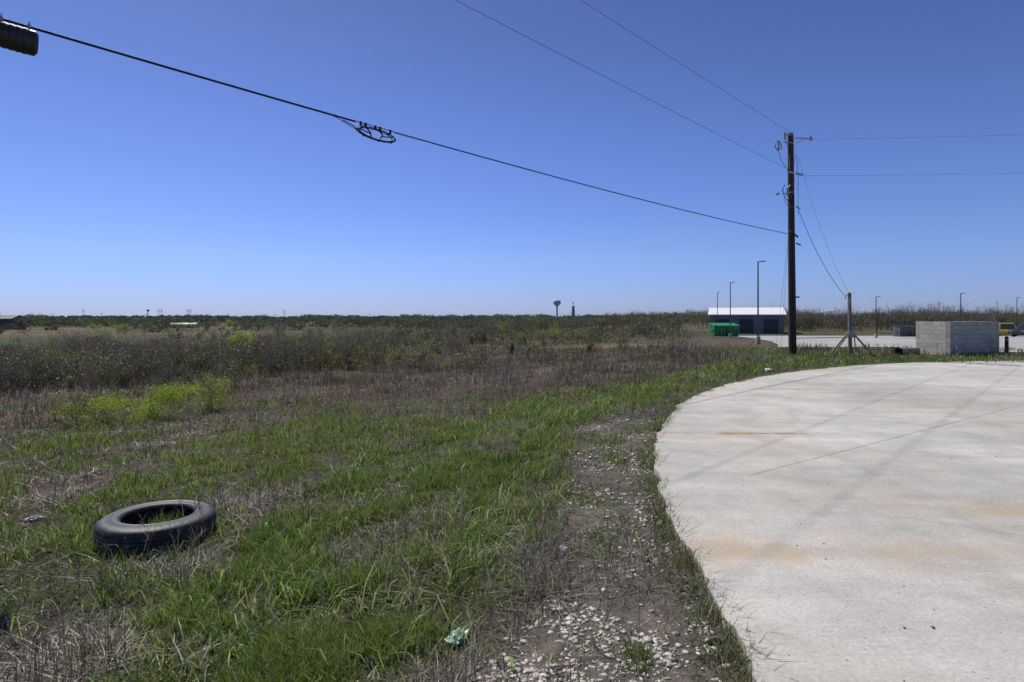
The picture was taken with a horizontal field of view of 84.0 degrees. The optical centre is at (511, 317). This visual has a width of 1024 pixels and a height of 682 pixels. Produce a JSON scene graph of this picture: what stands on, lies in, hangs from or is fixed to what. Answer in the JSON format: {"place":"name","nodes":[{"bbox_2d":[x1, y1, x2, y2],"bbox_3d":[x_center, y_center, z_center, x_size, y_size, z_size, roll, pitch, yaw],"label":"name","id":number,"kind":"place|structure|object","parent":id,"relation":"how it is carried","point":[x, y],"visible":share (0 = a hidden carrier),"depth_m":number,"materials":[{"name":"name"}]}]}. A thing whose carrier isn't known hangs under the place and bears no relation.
{"place":"outdoors","nodes":[
{"label":"outdoors","id":0,"kind":"place"},
{"bbox_2d":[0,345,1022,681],"bbox_3d":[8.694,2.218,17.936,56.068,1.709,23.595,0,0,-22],"label":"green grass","id":1,"kind":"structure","parent":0,"point":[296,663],"depth_m":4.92,"materials":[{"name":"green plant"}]},
{"bbox_2d":[0,316,1023,681],"bbox_3d":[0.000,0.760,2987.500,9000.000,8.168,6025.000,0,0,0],"label":"ground","id":2,"kind":"structure","parent":0,"point":[540,632],"depth_m":5.95,"materials":[{"name":"green plant"}]},
{"bbox_2d":[0,315,27,328],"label":"farmhouse","id":3,"kind":"object","parent":2,"relation":"on","point":[4,319],"visible":0.47,"depth_m":225.93,"materials":[{"name":"white"}]},
{"bbox_2d":[13,316,25,324],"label":"bare tree","id":4,"kind":"object","parent":2,"relation":"on","point":[20,321],"visible":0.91,"depth_m":221.81,"materials":[{"name":"brown plant"}]},
{"bbox_2d":[22,314,36,329],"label":"bare tree","id":5,"kind":"object","parent":2,"relation":"on","point":[29,320],"visible":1,"depth_m":214.56,"materials":[{"name":"brown plant"}]},
{"bbox_2d":[24,514,44,521],"bbox_3d":[-4.999,2.098,5.948,0.110,0.051,0.186,0,0,41],"label":"plastic bag","id":6,"kind":"object","parent":2,"relation":"on","point":[31,519],"visible":0.83,"depth_m":5.92,"materials":[{"name":"white plastic"}]},
{"bbox_2d":[30,347,101,373],"bbox_3d":[-28.301,2.658,36.012,3.762,2.068,4.286,0,0,0],"label":"budding tree","id":7,"kind":"object","parent":2,"relation":"on","point":[58,355],"visible":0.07,"depth_m":35.78,"materials":[{"name":"green plant"}]},
{"bbox_2d":[45,400,111,426],"bbox_3d":[-10.621,2.237,13.609,2.084,0.574,1.211,0,0,10],"label":"budding shrub","id":8,"kind":"object","parent":2,"relation":"on","point":[73,413],"visible":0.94,"depth_m":13.60,"materials":[{"name":"green plant"}]},
{"bbox_2d":[46,390,120,412],"bbox_3d":[-11.921,2.292,15.775,2.198,0.544,1.255,0,0,0],"label":"budding shrub","id":9,"kind":"object","parent":2,"relation":"on","point":[80,402],"visible":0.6,"depth_m":15.73,"materials":[{"name":"green plant"}]},
{"bbox_2d":[60,347,115,367],"bbox_3d":[-24.287,2.590,32.798,4.397,1.703,2.833,0,0,0],"label":"budding tree","id":10,"kind":"object","parent":2,"relation":"on","point":[85,357],"visible":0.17,"depth_m":32.55,"materials":[{"name":"green plant"}]},
{"bbox_2d":[82,380,222,425],"bbox_3d":[-8.750,2.058,14.139,3.254,0.956,2.175,0,0,-36],"label":"budding shrub","id":11,"kind":"object","parent":2,"relation":"on","point":[151,405],"visible":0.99,"depth_m":13.99,"materials":[{"name":"green plant"}]},
{"bbox_2d":[93,500,216,553],"bbox_3d":[-3.238,1.893,5.203,0.950,0.225,0.950,2,-2,-23],"label":"truck tire","id":12,"kind":"object","parent":2,"relation":"on","point":[119,530],"visible":0.88,"depth_m":4.94,"materials":[{"name":"rubber"}]},
{"bbox_2d":[170,323,199,327],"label":"white barn","id":13,"kind":"structure","parent":2,"relation":"on","point":[184,324],"depth_m":255.00,"materials":[{"name":"white metal"}]},
{"bbox_2d":[187,367,241,409],"bbox_3d":[-8.181,1.879,15.521,1.487,1.222,1.404,0,0,0],"label":"budding shrub","id":14,"kind":"object","parent":2,"relation":"on","point":[212,389],"visible":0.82,"depth_m":15.41,"materials":[{"name":"green plant"}]},
{"bbox_2d":[206,329,260,359],"bbox_3d":[-16.969,1.839,35.355,2.306,2.513,3.446,0,0,27],"label":"budding tree","id":15,"kind":"object","parent":2,"relation":"on","point":[247,333],"visible":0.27,"depth_m":35.28,"materials":[{"name":"green plant"}]},
{"bbox_2d":[0,320,496,395],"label":"thicket","id":16,"kind":"object","parent":2,"relation":"on","point":[126,376],"visible":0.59,"depth_m":29.84,"materials":[{"name":"brown plant"}]},
{"bbox_2d":[1,433,611,611],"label":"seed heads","id":17,"kind":"object","parent":2,"relation":"on","point":[421,539],"visible":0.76,"depth_m":4.33,"materials":[{"name":"beige plant"}]},
{"bbox_2d":[0,307,746,396],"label":"field shrubs","id":18,"kind":"object","parent":2,"relation":"on","point":[545,327],"visible":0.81,"depth_m":37.12,"materials":[{"name":"green plant"}]},
{"bbox_2d":[1,310,816,327],"bbox_3d":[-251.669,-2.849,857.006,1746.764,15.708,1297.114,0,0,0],"label":"distant trees","id":19,"kind":"object","parent":2,"relation":"on","point":[355,319],"visible":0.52,"depth_m":439.59,"materials":[{"name":"green plant"}]},
{"bbox_2d":[444,627,469,646],"bbox_3d":[-0.291,1.706,3.051,0.111,0.051,0.168,0,0,33],"label":"plastic bag","id":20,"kind":"object","parent":2,"relation":"on","point":[448,639],"visible":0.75,"depth_m":3.03,"materials":[{"name":"plastic"}]},
{"bbox_2d":[500,341,514,353],"bbox_3d":[-0.131,2.009,37.982,1.161,1.023,0.707,0,0,-22],"label":"cedar sapling","id":21,"kind":"object","parent":2,"relation":"on","point":[511,347],"visible":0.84,"depth_m":37.92,"materials":[{"name":"green plant"}]},
{"bbox_2d":[0,335,1023,681],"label":"dry weeds","id":22,"kind":"object","parent":2,"relation":"on","point":[562,581],"visible":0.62,"depth_m":5.68,"materials":[{"name":"brown plant"}]},
{"bbox_2d":[518,334,526,344],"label":"cedar sapling","id":23,"kind":"object","parent":2,"relation":"on","point":[523,339],"visible":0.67,"depth_m":51.89,"materials":[{"name":"green plant"}]},
{"bbox_2d":[553,300,560,316],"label":"water tower","id":24,"kind":"structure","parent":2,"relation":"on","point":[556,303],"depth_m":1196.83,"materials":[{"name":"metal"}]},
{"bbox_2d":[559,546,566,551],"bbox_3d":[0.360,1.648,4.048,0.066,0.039,0.092,0,0,-42],"label":"paper scrap","id":25,"kind":"object","parent":2,"relation":"on","point":[565,548],"visible":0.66,"depth_m":4.03,"materials":[{"name":"white paper"}]},
{"bbox_2d":[572,302,574,316],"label":"standpipe tower","id":26,"kind":"structure","parent":2,"relation":"on","point":[573,310],"depth_m":1197.05,"materials":[{"name":"metal"}]},
{"bbox_2d":[585,343,593,352],"bbox_3d":[4.834,1.913,36.188,0.636,0.662,0.828,0,0,-22],"label":"cedar sapling","id":27,"kind":"object","parent":2,"relation":"on","point":[588,347],"visible":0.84,"depth_m":35.99,"materials":[{"name":"green plant"}]},
{"bbox_2d":[457,398,731,681],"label":"gravel","id":28,"kind":"structure","parent":2,"relation":"on","point":[669,659],"depth_m":2.94,"materials":[{"name":"grey gravel"}]},
{"bbox_2d":[673,312,687,330],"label":"bare tree","id":29,"kind":"object","parent":2,"relation":"on","point":[680,319],"visible":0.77,"depth_m":121.99,"materials":[{"name":"brown plant"}]},
{"bbox_2d":[717,292,717,322],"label":"street lamp","id":30,"kind":"object","parent":2,"relation":"on","point":[717,307],"visible":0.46,"depth_m":84.96,"materials":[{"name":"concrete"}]},
{"bbox_2d":[709,323,739,335],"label":"green dumpster","id":31,"kind":"object","parent":2,"relation":"on","point":[717,328],"visible":0.93,"depth_m":62.88,"materials":[{"name":"paint"}]},
{"bbox_2d":[729,282,734,337],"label":"street lamp","id":32,"kind":"object","parent":2,"relation":"on","point":[730,334],"visible":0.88,"depth_m":61.95,"materials":[{"name":"metal"}]},
{"bbox_2d":[710,315,783,333],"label":"walls","id":33,"kind":"structure","parent":2,"relation":"on","point":[734,318],"depth_m":100.46,"materials":[{"name":"metal"}]},
{"bbox_2d":[715,319,778,333],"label":"bay doors","id":34,"kind":"structure","parent":33,"relation":"attached to","point":[769,326],"depth_m":100.56,"materials":[{"name":"blue metal"}]},
{"bbox_2d":[714,319,779,333],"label":"door frames","id":35,"kind":"structure","parent":33,"relation":"attached to","point":[754,325],"depth_m":100.42,"materials":[{"name":"metal"}]},
{"bbox_2d":[708,307,786,314],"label":"roof","id":36,"kind":"structure","parent":33,"relation":"on","point":[753,311],"depth_m":103.13,"materials":[{"name":"white metal"}]},
{"bbox_2d":[756,261,765,343],"bbox_3d":[16.510,-0.957,37.800,0.620,5.596,0.300,0,0,0],"label":"street lamp","id":37,"kind":"object","parent":2,"relation":"on","point":[758,339],"visible":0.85,"depth_m":37.76,"materials":[{"name":"metal"}]},
{"bbox_2d":[529,307,1023,322],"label":"tree belt","id":38,"kind":"object","parent":2,"relation":"on","point":[684,314],"visible":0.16,"depth_m":340.42,"materials":[{"name":"green plant"}]},
{"bbox_2d":[775,132,813,353],"bbox_3d":[13.239,-3.175,26.779,1.525,9.753,5.292,0,0,25],"label":"utility pole","id":39,"kind":"object","parent":2,"relation":"on","point":[792,340],"visible":0.95,"depth_m":24.77,"materials":[{"name":"brown wood"}]},
{"bbox_2d":[3,18,792,234],"bbox_3d":[-8.910,-4.015,4.142,59.075,1.339,0.020,0,0,-44],"label":"overhead cable","id":40,"kind":"object","parent":39,"relation":"attached to","point":[120,53],"visible":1,"depth_m":8.99,"materials":[{"name":"black rubber"}]},
{"bbox_2d":[0,13,38,55],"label":"splice closure","id":41,"kind":"object","parent":40,"relation":"hanging from","point":[20,39],"visible":1,"depth_m":6.87,"materials":[{"name":"plastic"}]},
{"bbox_2d":[343,120,395,143],"bbox_3d":[-2.558,-3.369,10.327,1.060,0.332,0.188,0,0,-44],"label":"cable slack loop","id":42,"kind":"object","parent":40,"relation":"attached to","point":[361,126],"visible":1,"depth_m":10.35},
{"bbox_2d":[456,0,793,171],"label":"power line","id":43,"kind":"object","parent":39,"relation":"attached to","point":[616,82],"visible":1,"depth_m":15.96,"materials":[{"name":"black metal"}]},
{"bbox_2d":[798,157,848,297],"bbox_3d":[13.612,-3.923,24.826,2.282,6.157,0.020,0,0,-1],"label":"service drop","id":44,"kind":"object","parent":39,"relation":"attached to","point":[825,241],"visible":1,"depth_m":24.82,"materials":[{"name":"black rubber"}]},
{"bbox_2d":[805,135,1023,175],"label":"power line","id":45,"kind":"object","parent":39,"relation":"attached to","point":[908,137],"visible":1,"depth_m":24.60,"materials":[{"name":"black metal"}]},
{"bbox_2d":[621,359,1018,681],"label":"edge weeds","id":46,"kind":"object","parent":2,"relation":"on","point":[650,460],"visible":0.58,"depth_m":3.75,"materials":[{"name":"green plant"}]},
{"bbox_2d":[796,336,855,350],"bbox_3d":[14.850,1.275,27.000,2.960,0.854,0.060,0,0,0],"label":"survey barrier","id":47,"kind":"object","parent":2,"relation":"on","point":[854,337],"visible":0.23,"depth_m":26.98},
{"bbox_2d":[831,293,872,354],"bbox_3d":[14.867,0.310,25.167,1.664,2.782,1.284,0,0,13],"label":"braced wooden post","id":48,"kind":"object","parent":2,"relation":"on","point":[849,334],"visible":0.77,"depth_m":24.81,"materials":[{"name":"grey wood"}]},
{"bbox_2d":[685,299,1023,331],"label":"bare woodland","id":49,"kind":"object","parent":2,"relation":"on","point":[810,321],"visible":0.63,"depth_m":124.81,"materials":[{"name":"brown plant"}]},
{"bbox_2d":[869,308,889,327],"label":"bare tree","id":50,"kind":"object","parent":2,"relation":"on","point":[872,316],"visible":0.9,"depth_m":105.89,"materials":[{"name":"brown plant"}]},
{"bbox_2d":[885,307,908,324],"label":"bare tree","id":51,"kind":"object","parent":2,"relation":"on","point":[894,321],"visible":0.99,"depth_m":112.12,"materials":[{"name":"brown plant"}]},
{"bbox_2d":[893,347,919,354],"bbox_3d":[17.550,1.499,25.250,1.481,0.402,0.400,0,0,-28],"label":"culvert pipe","id":52,"kind":"object","parent":2,"relation":"on","point":[899,350],"visible":0.84,"depth_m":25.09,"materials":[{"name":"concrete"}]},
{"bbox_2d":[917,309,935,320],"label":"bare tree","id":53,"kind":"object","parent":2,"relation":"on","point":[931,317],"visible":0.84,"depth_m":111.75,"materials":[{"name":"brown plant"}]},
{"bbox_2d":[916,321,998,355],"bbox_3d":[20.101,0.963,25.997,3.650,1.574,1.937,0,0,-23],"label":"block wall enclosure","id":54,"kind":"object","parent":2,"relation":"on","point":[976,337],"visible":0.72,"depth_m":25.10,"materials":[{"name":"concrete"}]},
{"bbox_2d":[984,302,1014,322],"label":"bare tree","id":55,"kind":"object","parent":2,"relation":"on","point":[996,318],"visible":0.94,"depth_m":107.87,"materials":[{"name":"brown plant"}]},
{"bbox_2d":[1005,336,1008,353],"bbox_3d":[22.000,1.270,25.300,0.142,0.860,0.146,0,0,0],"label":"bollard","id":56,"kind":"object","parent":2,"relation":"on","point":[1007,344],"visible":0.84,"depth_m":25.25,"materials":[{"name":"metal"}]},
{"bbox_2d":[0,0,1023,316],"label":"sky","id":57,"kind":"structure","parent":0,"point":[129,186],"materials":[{"name":"blue"}]},
{"bbox_2d":[653,361,1023,681],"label":"concrete pavement","id":58,"kind":"structure","parent":0,"point":[884,506],"depth_m":4.62,"materials":[{"name":"grey concrete"}]},
{"bbox_2d":[692,393,1023,681],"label":"pebbles","id":59,"kind":"object","parent":58,"relation":"on","point":[933,627],"visible":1,"depth_m":4.02,"materials":[{"name":"stone"}]},
{"bbox_2d":[737,336,1023,351],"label":"parking lot","id":60,"kind":"structure","parent":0,"point":[889,341],"depth_m":44.36,"materials":[{"name":"concrete"}]},
{"bbox_2d":[874,296,880,337],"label":"street lamp","id":61,"kind":"object","parent":60,"relation":"on","point":[875,335],"visible":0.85,"depth_m":62.45,"materials":[{"name":"metal"}]},
{"bbox_2d":[892,325,915,336],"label":"grey dumpster","id":62,"kind":"object","parent":60,"relation":"on","point":[903,330],"visible":0.9,"depth_m":60.53,"materials":[{"name":"paint"}]},
{"bbox_2d":[999,323,1016,335],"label":"yellow van","id":63,"kind":"object","parent":60,"relation":"on","point":[1004,328],"visible":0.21,"depth_m":77.72,"materials":[{"name":"paint"}]},
{"bbox_2d":[1008,323,1023,336],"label":"parked suv","id":64,"kind":"object","parent":60,"relation":"on","point":[1018,330],"visible":1,"depth_m":69.74,"materials":[{"name":"paint"}]},
{"bbox_2d":[1016,297,1020,335],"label":"street lamp","id":65,"kind":"object","parent":60,"relation":"on","point":[1016,312],"visible":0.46,"depth_m":80.01,"materials":[{"name":"metal"}]}
]}

